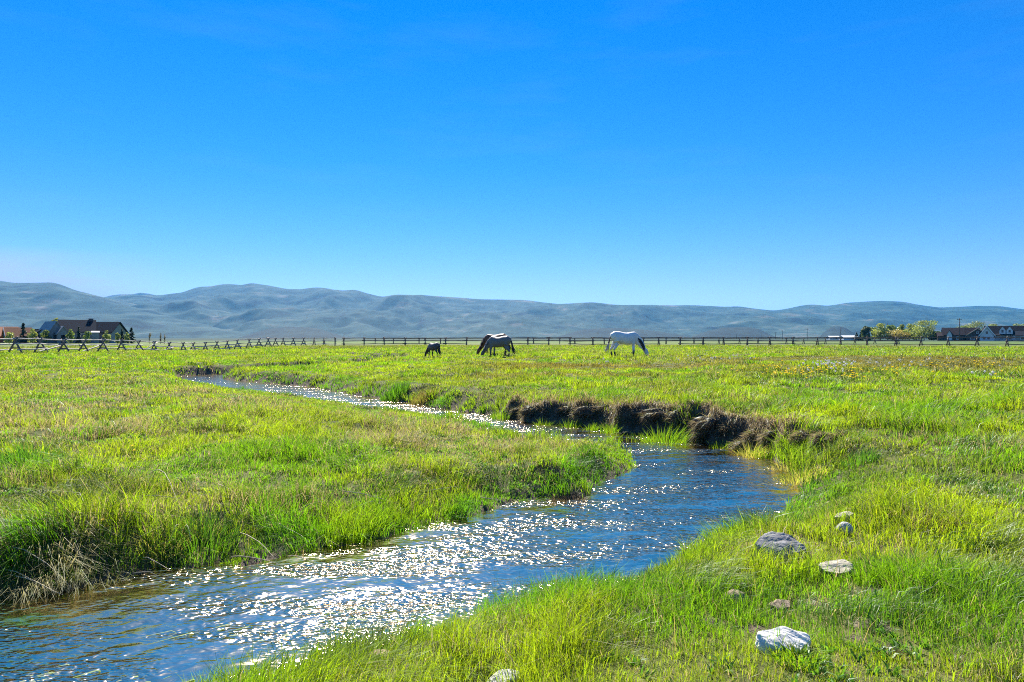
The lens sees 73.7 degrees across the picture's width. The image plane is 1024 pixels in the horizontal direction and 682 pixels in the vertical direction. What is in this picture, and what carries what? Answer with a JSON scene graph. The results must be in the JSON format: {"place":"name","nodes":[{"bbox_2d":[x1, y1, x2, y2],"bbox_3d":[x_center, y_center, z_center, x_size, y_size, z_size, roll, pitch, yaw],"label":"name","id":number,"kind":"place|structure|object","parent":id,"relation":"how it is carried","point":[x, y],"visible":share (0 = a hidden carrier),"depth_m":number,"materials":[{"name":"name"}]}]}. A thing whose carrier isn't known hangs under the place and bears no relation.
{"place":"outdoors","nodes":[
{"label":"outdoors","id":0,"kind":"place"},
{"bbox_2d":[0,281,251,337],"bbox_3d":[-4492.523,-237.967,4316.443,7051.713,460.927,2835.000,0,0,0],"label":"hills","id":1,"kind":"structure","parent":0,"point":[35,305],"depth_m":4041.16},
{"bbox_2d":[107,293,152,296],"bbox_3d":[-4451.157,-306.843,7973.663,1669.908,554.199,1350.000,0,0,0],"label":"hills","id":2,"kind":"structure","parent":0,"point":[130,294],"depth_m":8286.58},
{"bbox_2d":[240,327,365,337],"bbox_3d":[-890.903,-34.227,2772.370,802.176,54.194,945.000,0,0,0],"label":"hills","id":3,"kind":"structure","parent":0,"point":[295,332],"depth_m":2666.31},
{"bbox_2d":[0,374,803,681],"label":"water","id":4,"kind":"structure","parent":0,"point":[87,632],"depth_m":5.90,"materials":[{"name":"liquid"}]},
{"bbox_2d":[0,338,1023,681],"bbox_3d":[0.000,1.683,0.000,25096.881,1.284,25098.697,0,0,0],"label":"ground","id":5,"kind":"structure","parent":0,"point":[340,342],"depth_m":8.36,"materials":[{"name":"plant"}]},
{"bbox_2d":[4,332,13,342],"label":"broadleaf tree","id":6,"kind":"object","parent":5,"relation":"on","point":[9,336],"visible":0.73,"depth_m":167.75,"materials":[{"name":"green plant"}]},
{"bbox_2d":[1,327,31,342],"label":"shed","id":7,"kind":"structure","parent":5,"relation":"on","point":[15,331],"depth_m":193.59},
{"bbox_2d":[18,323,27,342],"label":"conifer","id":8,"kind":"object","parent":5,"relation":"on","point":[23,333],"visible":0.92,"depth_m":171.73,"materials":[{"name":"green plant"}]},
{"bbox_2d":[27,328,37,342],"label":"broadleaf tree","id":9,"kind":"object","parent":5,"relation":"on","point":[33,333],"visible":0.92,"depth_m":167.81,"materials":[{"name":"green plant"}]},
{"bbox_2d":[0,544,68,584],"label":"dead stalk","id":10,"kind":"object","parent":5,"relation":"on","point":[36,557],"visible":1,"depth_m":5.60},
{"bbox_2d":[0,438,69,468],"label":"grass clump","id":11,"kind":"object","parent":5,"relation":"on","point":[21,453],"visible":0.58,"depth_m":8.78,"materials":[{"name":"plant"}]},
{"bbox_2d":[7,574,62,594],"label":"dead stalk","id":12,"kind":"object","parent":5,"relation":"on","point":[35,581],"visible":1,"depth_m":5.41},
{"bbox_2d":[40,330,51,342],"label":"broadleaf tree","id":13,"kind":"object","parent":5,"relation":"on","point":[44,334],"visible":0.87,"depth_m":167.71,"materials":[{"name":"green plant"}]},
{"bbox_2d":[0,506,135,608],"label":"grass clump","id":14,"kind":"object","parent":5,"relation":"on","point":[58,571],"visible":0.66,"depth_m":5.67,"materials":[{"name":"plant"}]},
{"bbox_2d":[65,329,74,343],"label":"broadleaf tree","id":15,"kind":"object","parent":5,"relation":"on","point":[70,334],"visible":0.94,"depth_m":167.69,"materials":[{"name":"green plant"}]},
{"bbox_2d":[75,327,81,343],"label":"conifer","id":16,"kind":"object","parent":5,"relation":"on","point":[78,335],"visible":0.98,"depth_m":169.90,"materials":[{"name":"green plant"}]},
{"bbox_2d":[34,319,128,343],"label":"house","id":17,"kind":"structure","parent":5,"relation":"on","point":[58,329],"depth_m":177.51,"materials":[{"name":"stone"}]},
{"bbox_2d":[41,447,130,478],"bbox_3d":[-5.097,1.446,8.147,0.996,0.388,0.936,0,0,0],"label":"grass clump","id":18,"kind":"object","parent":5,"relation":"on","point":[87,461],"visible":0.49,"depth_m":8.11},
{"bbox_2d":[18,521,156,600],"bbox_3d":[-3.647,1.840,5.772,1.156,0.526,1.213,0,0,18],"label":"grass clump","id":19,"kind":"object","parent":5,"relation":"on","point":[89,586],"visible":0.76,"depth_m":5.72,"materials":[{"name":"plant"}]},
{"bbox_2d":[83,331,91,343],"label":"broadleaf tree","id":20,"kind":"object","parent":5,"relation":"on","point":[87,334],"visible":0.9,"depth_m":167.72,"materials":[{"name":"green plant"}]},
{"bbox_2d":[102,330,110,343],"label":"broadleaf tree","id":21,"kind":"object","parent":5,"relation":"on","point":[106,335],"visible":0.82,"depth_m":167.86,"materials":[{"name":"green plant"}]},
{"bbox_2d":[114,333,120,343],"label":"broadleaf tree","id":22,"kind":"object","parent":5,"relation":"on","point":[117,336],"visible":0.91,"depth_m":167.79,"materials":[{"name":"green plant"}]},
{"bbox_2d":[124,332,129,342],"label":"broadleaf tree","id":23,"kind":"object","parent":5,"relation":"on","point":[127,337],"visible":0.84,"depth_m":167.77,"materials":[{"name":"green plant"}]},
{"bbox_2d":[129,327,135,342],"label":"conifer","id":24,"kind":"object","parent":5,"relation":"on","point":[131,336],"visible":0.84,"depth_m":170.79,"materials":[{"name":"green plant"}]},
{"bbox_2d":[115,513,209,567],"bbox_3d":[-3.244,1.836,6.303,0.883,0.434,0.878,0,0,0],"label":"grass clump","id":25,"kind":"object","parent":5,"relation":"on","point":[154,543],"visible":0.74,"depth_m":6.23,"materials":[{"name":"plant"}]},
{"bbox_2d":[0,336,335,352],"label":"rail fence","id":26,"kind":"object","parent":5,"relation":"on","point":[18,348],"visible":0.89,"depth_m":76.53,"materials":[{"name":"wood"}]},
{"bbox_2d":[37,613,334,681],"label":"water weed","id":27,"kind":"object","parent":5,"relation":"on","point":[154,642],"visible":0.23,"depth_m":4.49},
{"bbox_2d":[160,515,240,561],"bbox_3d":[-2.937,1.821,6.403,0.997,0.400,1.272,0,0,-42],"label":"grass clump","id":28,"kind":"object","parent":5,"relation":"on","point":[200,532],"visible":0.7,"depth_m":6.38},
{"bbox_2d":[145,500,259,567],"bbox_3d":[-2.905,1.801,6.442,1.104,0.507,1.185,0,0,33],"label":"grass clump","id":29,"kind":"object","parent":5,"relation":"on","point":[210,546],"visible":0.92,"depth_m":6.42,"materials":[{"name":"plant"}]},
{"bbox_2d":[231,555,286,567],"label":"dead stalk","id":30,"kind":"object","parent":5,"relation":"on","point":[256,558],"visible":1,"depth_m":6.04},
{"bbox_2d":[370,649,391,662],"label":"stone","id":31,"kind":"object","parent":5,"relation":"on","point":[380,653],"visible":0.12,"depth_m":3.86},
{"bbox_2d":[376,379,409,401],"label":"grass clump","id":32,"kind":"object","parent":5,"relation":"on","point":[390,395],"visible":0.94,"depth_m":22.27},
{"bbox_2d":[1,395,800,559],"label":"sod fringe","id":33,"kind":"object","parent":5,"relation":"on","point":[667,406],"visible":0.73,"depth_m":14.50,"materials":[{"name":"plant"}]},
{"bbox_2d":[409,387,437,404],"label":"grass clump","id":34,"kind":"object","parent":5,"relation":"on","point":[421,397],"visible":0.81,"depth_m":20.95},
{"bbox_2d":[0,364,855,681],"bbox_3d":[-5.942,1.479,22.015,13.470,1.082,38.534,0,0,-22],"label":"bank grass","id":35,"kind":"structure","parent":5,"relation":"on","point":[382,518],"depth_m":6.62,"materials":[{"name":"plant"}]},
{"bbox_2d":[424,343,440,356],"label":"horse","id":36,"kind":"object","parent":5,"relation":"on","point":[434,346],"visible":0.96,"depth_m":47.24},
{"bbox_2d":[440,408,464,417],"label":"grass clump","id":37,"kind":"object","parent":5,"relation":"on","point":[457,413],"visible":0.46,"depth_m":17.39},
{"bbox_2d":[477,334,511,354],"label":"horse","id":38,"kind":"object","parent":5,"relation":"on","point":[484,340],"visible":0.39,"depth_m":48.49},
{"bbox_2d":[481,336,516,355],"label":"horse","id":39,"kind":"object","parent":5,"relation":"on","point":[497,342],"visible":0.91,"depth_m":45.75},
{"bbox_2d":[491,429,507,441],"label":"grass clump","id":40,"kind":"object","parent":5,"relation":"on","point":[494,437],"visible":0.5,"depth_m":13.13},
{"bbox_2d":[488,409,510,419],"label":"grass clump","id":41,"kind":"object","parent":5,"relation":"on","point":[499,417],"visible":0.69,"depth_m":17.32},
{"bbox_2d":[488,669,521,681],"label":"stone","id":42,"kind":"object","parent":5,"relation":"on","point":[493,679],"visible":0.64,"depth_m":3.48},
{"bbox_2d":[0,416,1023,681],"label":"broadleaf weeds","id":43,"kind":"object","parent":5,"relation":"on","point":[858,658],"visible":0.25,"depth_m":3.88,"materials":[{"name":"green plant"}]},
{"bbox_2d":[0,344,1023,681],"bbox_3d":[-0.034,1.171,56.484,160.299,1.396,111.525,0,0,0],"label":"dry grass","id":44,"kind":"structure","parent":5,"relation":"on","point":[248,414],"depth_m":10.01,"materials":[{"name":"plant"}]},
{"bbox_2d":[507,406,521,417],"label":"sod clod","id":45,"kind":"object","parent":5,"relation":"on","point":[514,411],"visible":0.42,"depth_m":17.25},
{"bbox_2d":[512,440,539,454],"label":"grass clump","id":46,"kind":"object","parent":5,"relation":"on","point":[523,449],"visible":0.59,"depth_m":10.12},
{"bbox_2d":[517,402,541,420],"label":"sod clod","id":47,"kind":"object","parent":5,"relation":"on","point":[528,411],"visible":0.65,"depth_m":16.62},
{"bbox_2d":[532,419,553,425],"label":"grass clump","id":48,"kind":"object","parent":5,"relation":"on","point":[546,422],"visible":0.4,"depth_m":16.12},
{"bbox_2d":[538,404,555,420],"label":"sod clod","id":49,"kind":"object","parent":5,"relation":"on","point":[544,411],"visible":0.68,"depth_m":16.46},
{"bbox_2d":[552,404,573,418],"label":"sod clod","id":50,"kind":"object","parent":5,"relation":"on","point":[564,409],"visible":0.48,"depth_m":16.30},
{"bbox_2d":[554,418,582,428],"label":"grass clump","id":51,"kind":"object","parent":5,"relation":"on","point":[575,425],"visible":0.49,"depth_m":15.79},
{"bbox_2d":[546,489,591,506],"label":"grass clump","id":52,"kind":"object","parent":5,"relation":"on","point":[565,497],"visible":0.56,"depth_m":8.62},
{"bbox_2d":[568,402,598,422],"bbox_3d":[1.853,1.765,15.892,1.186,0.767,0.770,0,0,0],"label":"sod clod","id":53,"kind":"object","parent":5,"relation":"on","point":[582,412],"visible":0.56,"depth_m":15.77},
{"bbox_2d":[581,422,599,430],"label":"grass clump","id":54,"kind":"object","parent":5,"relation":"on","point":[592,428],"visible":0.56,"depth_m":15.16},
{"bbox_2d":[590,399,612,414],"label":"sod clod","id":55,"kind":"object","parent":5,"relation":"on","point":[598,407],"visible":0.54,"depth_m":15.64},
{"bbox_2d":[598,416,624,433],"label":"grass clump","id":56,"kind":"object","parent":5,"relation":"on","point":[604,430],"visible":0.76,"depth_m":14.77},
{"bbox_2d":[610,401,629,420],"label":"sod clod","id":57,"kind":"object","parent":5,"relation":"on","point":[614,408],"visible":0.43,"depth_m":14.97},
{"bbox_2d":[603,331,648,355],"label":"horse","id":58,"kind":"object","parent":5,"relation":"on","point":[628,338],"visible":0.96,"depth_m":40.81},
{"bbox_2d":[624,417,638,427],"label":"sod clod","id":59,"kind":"object","parent":5,"relation":"on","point":[634,422],"visible":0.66,"depth_m":14.74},
{"bbox_2d":[625,401,645,426],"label":"sod clod","id":60,"kind":"object","parent":5,"relation":"on","point":[635,412],"visible":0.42,"depth_m":14.77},
{"bbox_2d":[621,432,652,450],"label":"grass clump","id":61,"kind":"object","parent":5,"relation":"on","point":[636,436],"visible":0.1,"depth_m":13.89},
{"bbox_2d":[375,337,899,343],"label":"rail fence","id":62,"kind":"object","parent":5,"relation":"on","point":[574,340],"visible":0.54,"depth_m":146.58,"materials":[{"name":"wood"}]},
{"bbox_2d":[638,404,667,426],"bbox_3d":[3.190,1.666,14.480,1.144,0.710,0.820,0,0,0],"label":"sod clod","id":63,"kind":"object","parent":5,"relation":"on","point":[653,414],"visible":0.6,"depth_m":14.40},
{"bbox_2d":[638,423,696,450],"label":"grass clump","id":64,"kind":"object","parent":5,"relation":"on","point":[680,440],"visible":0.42,"depth_m":13.47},
{"bbox_2d":[662,407,683,430],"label":"sod clod","id":65,"kind":"object","parent":5,"relation":"on","point":[671,416],"visible":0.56,"depth_m":14.07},
{"bbox_2d":[342,336,1023,345],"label":"rail fence","id":66,"kind":"object","parent":5,"relation":"on","point":[724,343],"visible":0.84,"depth_m":104.40,"materials":[{"name":"wood"}]},
{"bbox_2d":[671,386,703,434],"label":"grass clump","id":67,"kind":"object","parent":5,"relation":"on","point":[685,399],"visible":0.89,"depth_m":14.03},
{"bbox_2d":[680,413,695,428],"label":"sod clod","id":68,"kind":"object","parent":5,"relation":"on","point":[687,420],"visible":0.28,"depth_m":13.86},
{"bbox_2d":[688,425,712,444],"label":"sod clod","id":69,"kind":"object","parent":5,"relation":"on","point":[697,437],"visible":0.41,"depth_m":13.31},
{"bbox_2d":[686,412,727,435],"bbox_3d":[3.957,1.708,13.404,1.141,0.723,0.763,0,0,0],"label":"sod clod","id":70,"kind":"object","parent":5,"relation":"on","point":[705,423],"visible":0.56,"depth_m":13.23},
{"bbox_2d":[708,438,731,448],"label":"grass clump","id":71,"kind":"object","parent":5,"relation":"on","point":[723,445],"visible":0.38,"depth_m":12.84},
{"bbox_2d":[712,421,739,440],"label":"sod clod","id":72,"kind":"object","parent":5,"relation":"on","point":[722,428],"visible":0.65,"depth_m":13.03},
{"bbox_2d":[723,589,745,604],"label":"stone","id":73,"kind":"object","parent":5,"relation":"on","point":[735,592],"visible":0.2,"depth_m":4.55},
{"bbox_2d":[727,437,748,449],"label":"sod clod","id":74,"kind":"object","parent":5,"relation":"on","point":[733,443],"visible":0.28,"depth_m":12.53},
{"bbox_2d":[737,424,759,449],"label":"sod clod","id":75,"kind":"object","parent":5,"relation":"on","point":[749,436],"visible":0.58,"depth_m":12.39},
{"bbox_2d":[727,439,771,458],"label":"grass clump","id":76,"kind":"object","parent":5,"relation":"on","point":[751,455],"visible":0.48,"depth_m":11.83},
{"bbox_2d":[751,441,777,459],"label":"grass clump","id":77,"kind":"object","parent":5,"relation":"on","point":[767,456],"visible":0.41,"depth_m":11.60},
{"bbox_2d":[755,426,777,450],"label":"sod clod","id":78,"kind":"object","parent":5,"relation":"on","point":[769,436],"visible":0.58,"depth_m":11.94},
{"bbox_2d":[765,405,782,414],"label":"grass clump","id":79,"kind":"object","parent":5,"relation":"on","point":[778,409],"visible":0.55,"depth_m":13.14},
{"bbox_2d":[767,599,790,610],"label":"stone","id":80,"kind":"object","parent":5,"relation":"on","point":[776,602],"visible":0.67,"depth_m":4.41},
{"bbox_2d":[754,531,808,563],"bbox_3d":[2.098,1.662,5.358,0.417,0.267,0.292,-6,23,9],"label":"boulder","id":81,"kind":"object","parent":5,"relation":"on","point":[784,540],"visible":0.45,"depth_m":5.29,"materials":[{"name":"grey stone"}]},
{"bbox_2d":[746,622,816,653],"bbox_3d":[1.468,1.609,3.706,0.326,0.200,0.351,0,0,-23],"label":"grass clump","id":82,"kind":"object","parent":5,"relation":"on","point":[782,641],"visible":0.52,"depth_m":3.65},
{"bbox_2d":[755,626,810,655],"bbox_3d":[1.476,1.651,3.720,0.306,0.168,0.190,-10,0,3],"label":"boulder","id":83,"kind":"object","parent":5,"relation":"on","point":[792,635],"visible":0.57,"depth_m":3.69,"materials":[{"name":"white stone"}]},
{"bbox_2d":[771,427,794,453],"bbox_3d":[4.665,1.718,11.412,0.640,0.711,0.608,0,0,-43],"label":"sod clod","id":84,"kind":"object","parent":5,"relation":"on","point":[784,435],"visible":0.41,"depth_m":11.37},
{"bbox_2d":[765,451,810,472],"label":"grass clump","id":85,"kind":"object","parent":5,"relation":"on","point":[777,466],"visible":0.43,"depth_m":10.59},
{"bbox_2d":[763,639,838,671],"bbox_3d":[1.507,1.634,3.552,0.453,0.129,0.431,0,0,0],"label":"grass clump","id":86,"kind":"object","parent":5,"relation":"on","point":[815,662],"visible":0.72,"depth_m":3.53,"materials":[{"name":"plant"}]},
{"bbox_2d":[769,460,833,486],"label":"grass clump","id":87,"kind":"object","parent":5,"relation":"on","point":[796,477],"visible":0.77,"depth_m":9.67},
{"bbox_2d":[786,426,819,446],"bbox_3d":[4.751,1.635,11.011,0.774,0.628,0.627,0,0,0],"label":"sod clod","id":88,"kind":"object","parent":5,"relation":"on","point":[802,433],"visible":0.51,"depth_m":10.94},
{"bbox_2d":[807,426,832,447],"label":"sod clod","id":89,"kind":"object","parent":5,"relation":"on","point":[816,439],"visible":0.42,"depth_m":10.51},
{"bbox_2d":[818,559,853,578],"bbox_3d":[2.344,1.667,4.921,0.292,0.148,0.146,-6,26,-12],"label":"boulder","id":90,"kind":"object","parent":5,"relation":"on","point":[834,564],"visible":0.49,"depth_m":4.89,"materials":[{"name":"beige stone"}]},
{"bbox_2d":[824,429,850,444],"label":"sod clod","id":91,"kind":"object","parent":5,"relation":"on","point":[828,436],"visible":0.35,"depth_m":10.30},
{"bbox_2d":[836,522,852,533],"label":"stone","id":92,"kind":"object","parent":5,"relation":"on","point":[844,524],"visible":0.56,"depth_m":5.93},
{"bbox_2d":[835,511,853,522],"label":"stone","id":93,"kind":"object","parent":5,"relation":"on","point":[848,512],"visible":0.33,"depth_m":6.25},
{"bbox_2d":[816,425,876,454],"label":"grass clump","id":94,"kind":"object","parent":5,"relation":"on","point":[859,434],"visible":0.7,"depth_m":10.00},
{"bbox_2d":[839,335,854,339],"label":"shed","id":95,"kind":"structure","parent":5,"relation":"on","point":[847,336],"depth_m":428.13,"materials":[{"name":"white"}]},
{"bbox_2d":[833,443,888,468],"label":"grass clump","id":96,"kind":"object","parent":5,"relation":"on","point":[863,459],"visible":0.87,"depth_m":9.24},
{"bbox_2d":[861,326,870,339],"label":"broadleaf tree","id":97,"kind":"object","parent":5,"relation":"on","point":[865,330],"visible":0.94,"depth_m":329.20,"materials":[{"name":"green plant"}]},
{"bbox_2d":[870,323,889,339],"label":"broadleaf tree","id":98,"kind":"object","parent":5,"relation":"on","point":[880,330],"visible":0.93,"depth_m":329.18,"materials":[{"name":"green plant"}]},
{"bbox_2d":[886,325,896,338],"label":"broadleaf tree","id":99,"kind":"object","parent":5,"relation":"on","point":[891,327],"visible":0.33,"depth_m":339.48,"materials":[{"name":"green plant"}]},
{"bbox_2d":[877,645,910,660],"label":"grass clump","id":100,"kind":"object","parent":5,"relation":"on","point":[894,653],"visible":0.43,"depth_m":3.61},
{"bbox_2d":[885,329,910,339],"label":"broadleaf tree","id":101,"kind":"object","parent":5,"relation":"on","point":[899,333],"visible":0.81,"depth_m":322.56,"materials":[{"name":"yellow plant"}]},
{"bbox_2d":[902,324,914,339],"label":"broadleaf tree","id":102,"kind":"object","parent":5,"relation":"on","point":[909,326],"visible":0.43,"depth_m":328.95,"materials":[{"name":"green plant"}]},
{"bbox_2d":[875,497,945,519],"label":"grass clump","id":103,"kind":"object","parent":5,"relation":"on","point":[905,507],"visible":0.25,"depth_m":6.23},
{"bbox_2d":[909,320,937,340],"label":"broadleaf tree","id":104,"kind":"object","parent":5,"relation":"on","point":[918,330],"visible":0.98,"depth_m":319.01,"materials":[{"name":"green plant"}]},
{"bbox_2d":[928,331,939,340],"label":"broadleaf tree","id":105,"kind":"object","parent":5,"relation":"on","point":[934,335],"visible":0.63,"depth_m":317.08,"materials":[{"name":"green plant"}]},
{"bbox_2d":[892,498,982,532],"bbox_3d":[3.705,1.540,6.088,0.887,0.266,0.870,0,0,33],"label":"grass clump","id":106,"kind":"object","parent":5,"relation":"on","point":[935,515],"visible":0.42,"depth_m":6.03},
{"bbox_2d":[936,328,964,340],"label":"house","id":107,"kind":"structure","parent":5,"relation":"on","point":[949,332],"depth_m":307.87,"materials":[{"name":"brown"}]},
{"bbox_2d":[963,328,981,339],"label":"house","id":108,"kind":"structure","parent":5,"relation":"on","point":[972,332],"depth_m":303.67,"materials":[{"name":"brown"}]},
{"bbox_2d":[965,321,985,329],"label":"broadleaf tree","id":109,"kind":"object","parent":5,"relation":"on","point":[972,325],"visible":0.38,"depth_m":379.39,"materials":[{"name":"green plant"}]},
{"bbox_2d":[944,524,1011,550],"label":"grass clump","id":110,"kind":"object","parent":5,"relation":"on","point":[956,533],"visible":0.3,"depth_m":5.58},
{"bbox_2d":[978,326,1023,340],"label":"house","id":111,"kind":"structure","parent":5,"relation":"on","point":[998,331],"depth_m":298.99,"materials":[{"name":"white"}]},
{"bbox_2d":[1015,331,1023,340],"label":"house","id":112,"kind":"structure","parent":5,"relation":"on","point":[1019,333],"depth_m":284.61,"materials":[{"name":"stone"}]},
{"bbox_2d":[0,0,1023,309],"label":"sky","id":113,"kind":"structure","parent":0,"point":[756,154],"materials":[{"name":"blue"}]},
{"bbox_2d":[104,283,1023,337],"bbox_3d":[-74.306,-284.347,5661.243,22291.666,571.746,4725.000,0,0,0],"label":"hills","id":114,"kind":"structure","parent":0,"point":[252,307],"depth_m":5101.58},
{"bbox_2d":[559,328,688,337],"bbox_3d":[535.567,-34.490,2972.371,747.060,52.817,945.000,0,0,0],"label":"hills","id":115,"kind":"structure","parent":0,"point":[600,332],"depth_m":2902.37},
{"bbox_2d":[691,327,774,336],"bbox_3d":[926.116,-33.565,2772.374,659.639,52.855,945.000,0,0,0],"label":"hills","id":116,"kind":"structure","parent":0,"point":[738,331],"depth_m":2701.42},
{"bbox_2d":[820,326,859,336],"bbox_3d":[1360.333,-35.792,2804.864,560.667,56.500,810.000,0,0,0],"label":"hills","id":117,"kind":"structure","parent":0,"point":[833,331],"depth_m":2769.06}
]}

